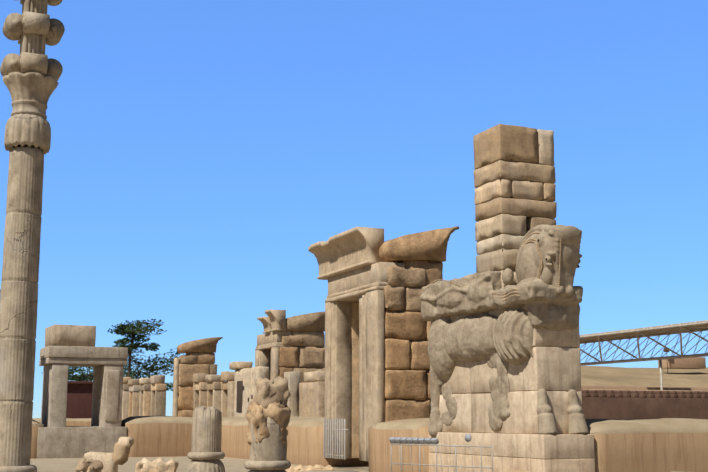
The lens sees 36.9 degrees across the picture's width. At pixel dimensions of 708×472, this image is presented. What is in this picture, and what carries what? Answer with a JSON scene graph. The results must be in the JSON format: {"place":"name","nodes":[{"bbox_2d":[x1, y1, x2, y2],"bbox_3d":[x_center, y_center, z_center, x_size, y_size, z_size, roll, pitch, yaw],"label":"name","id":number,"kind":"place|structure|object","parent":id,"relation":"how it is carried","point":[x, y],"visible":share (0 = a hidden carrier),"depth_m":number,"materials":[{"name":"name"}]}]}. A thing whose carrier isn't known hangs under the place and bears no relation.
{"place":"outdoors","nodes":[
{"label":"outdoors","id":0,"kind":"place"},
{"bbox_2d":[30,456,368,471],"bbox_3d":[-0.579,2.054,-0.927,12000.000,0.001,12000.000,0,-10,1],"label":"ground","id":1,"kind":"structure","parent":0,"point":[71,464],"depth_m":50.88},
{"bbox_2d":[0,72,58,471],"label":"tall column","id":2,"kind":"structure","parent":1,"relation":"on","point":[27,140],"depth_m":26.14,"materials":[{"name":"stone"}]},
{"bbox_2d":[0,0,64,80],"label":"tall column volutes","id":3,"kind":"object","parent":2,"relation":"on","point":[33,29],"depth_m":27.06,"materials":[{"name":"stone"}]},
{"bbox_2d":[0,289,127,458],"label":"doorway","id":4,"kind":"structure","parent":1,"relation":"on","point":[64,349],"depth_m":60.03,"materials":[{"name":"grey stone"}]},
{"bbox_2d":[66,381,92,417],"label":"museum","id":5,"kind":"structure","parent":1,"relation":"on","point":[79,399],"depth_m":162.91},
{"bbox_2d":[126,327,179,377],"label":"pine trunk","id":6,"kind":"object","parent":1,"relation":"on","point":[129,364],"visible":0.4,"depth_m":170.38,"materials":[{"name":"brown plant"}]},
{"bbox_2d":[91,319,184,378],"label":"pine leaves","id":7,"kind":"object","parent":6,"relation":"on","point":[125,329],"visible":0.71,"depth_m":170.30,"materials":[{"name":"green plant"}]},
{"bbox_2d":[122,361,324,419],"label":"dressed frames","id":8,"kind":"object","parent":1,"relation":"on","point":[147,397],"visible":0.48,"depth_m":90.35,"materials":[{"name":"stone"}]},
{"bbox_2d":[236,381,252,412],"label":"wall holes","id":9,"kind":"object","parent":8,"relation":"attached to","point":[240,389],"depth_m":80.89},
{"bbox_2d":[186,406,358,471],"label":"column bases","id":10,"kind":"object","parent":1,"relation":"on","point":[268,454],"depth_m":35.40,"materials":[{"name":"stone"}]},
{"bbox_2d":[245,376,290,444],"bbox_3d":[-2.317,4.810,29.033,1.206,1.949,1.238,4,-11,-24],"label":"sculpture","id":11,"kind":"object","parent":10,"relation":"on","point":[270,398],"visible":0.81,"depth_m":28.75,"materials":[{"name":"stone"}]},
{"bbox_2d":[75,437,529,471],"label":"fragments","id":12,"kind":"object","parent":1,"relation":"on","point":[100,461],"visible":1,"depth_m":38.36,"materials":[{"name":"stone"}]},
{"bbox_2d":[323,419,348,459],"bbox_3d":[-0.803,8.855,46.375,0.070,1.700,2.750,4,-11,-24],"label":"slatted barrier","id":13,"kind":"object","parent":1,"relation":"on","point":[329,429],"depth_m":46.44,"materials":[{"name":"grey metal"}]},
{"bbox_2d":[30,416,707,471],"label":"mud walls","id":14,"kind":"structure","parent":1,"relation":"on","point":[653,445],"depth_m":41.24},
{"bbox_2d":[172,227,427,461],"bbox_3d":[-5.355,10.003,76.992,8.576,9.929,67.507,3,-10,-15],"label":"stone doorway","id":15,"kind":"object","parent":14,"relation":"on","point":[353,267],"visible":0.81,"depth_m":48.17,"materials":[{"name":"stone"}]},
{"bbox_2d":[177,226,458,421],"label":"stone block wall","id":16,"kind":"structure","parent":15,"relation":"attached to","point":[421,256],"depth_m":45.28,"materials":[{"name":"stone"}]},
{"bbox_2d":[391,444,492,471],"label":"metal fence","id":17,"kind":"object","parent":1,"relation":"on","point":[441,465],"visible":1,"depth_m":35.61,"materials":[{"name":"beige metal"}]},
{"bbox_2d":[389,434,470,444],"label":"rack lamps","id":18,"kind":"object","parent":17,"relation":"on","point":[406,440],"visible":1,"depth_m":36.39,"materials":[{"name":"grey metal"}]},
{"bbox_2d":[223,320,707,389],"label":"canopy","id":19,"kind":"object","parent":1,"relation":"on","point":[679,329],"visible":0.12,"depth_m":136.95,"materials":[{"name":"metal"}]},
{"bbox_2d":[428,432,594,471],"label":"pedestal","id":20,"kind":"object","parent":1,"relation":"on","point":[549,452],"visible":0.77,"depth_m":34.17,"materials":[{"name":"stone"}]},
{"bbox_2d":[420,268,582,437],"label":"gate pier","id":21,"kind":"structure","parent":20,"relation":"on","point":[502,341],"depth_m":35.43,"materials":[{"name":"beige stone"}]},
{"bbox_2d":[423,232,561,300],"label":"carved relief details","id":22,"kind":"object","parent":21,"relation":"attached to","point":[539,253],"visible":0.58,"depth_m":34.40,"materials":[{"name":"beige stone"}]},
{"bbox_2d":[473,124,556,287],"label":"pillar","id":23,"kind":"structure","parent":21,"relation":"on","point":[514,182],"depth_m":37.08,"materials":[{"name":"stone"}]},
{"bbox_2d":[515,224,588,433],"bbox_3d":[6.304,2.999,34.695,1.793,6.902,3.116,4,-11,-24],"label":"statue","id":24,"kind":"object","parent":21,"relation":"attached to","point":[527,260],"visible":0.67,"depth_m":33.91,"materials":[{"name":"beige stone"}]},
{"bbox_2d":[581,385,707,391],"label":"platforms","id":25,"kind":"object","parent":1,"relation":"on","point":[630,388],"visible":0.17,"depth_m":139.71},
{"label":"pine trunk","id":26,"kind":"object","parent":1,"relation":"on","visible":0},
{"bbox_2d":[41,365,134,380],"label":"pine leaves","id":27,"kind":"object","parent":26,"relation":"on","point":[74,377],"visible":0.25,"depth_m":189.36,"materials":[{"name":"green plant"}]},
{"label":"pine trunk","id":28,"kind":"object","parent":1,"relation":"on","visible":0},
{"bbox_2d":[164,381,172,390],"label":"pine leaves","id":29,"kind":"object","parent":28,"relation":"on","point":[169,387],"visible":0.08,"depth_m":223.84,"materials":[{"name":"green plant"}]},
{"bbox_2d":[0,0,707,417],"label":"sky","id":30,"kind":"structure","parent":0,"point":[199,151],"materials":[{"name":"blue"}]},
{"bbox_2d":[581,390,707,419],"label":"dark wall","id":31,"kind":"structure","parent":0,"point":[613,404],"depth_m":66.59,"materials":[{"name":"stone"}]},
{"bbox_2d":[581,366,707,386],"bbox_3d":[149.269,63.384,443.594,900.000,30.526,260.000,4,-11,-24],"label":"hill","id":32,"kind":"structure","parent":0,"point":[604,376],"depth_m":374.27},
{"bbox_2d":[658,357,705,368],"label":"building","id":33,"kind":"structure","parent":32,"relation":"on","point":[691,363],"depth_m":405.46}
]}

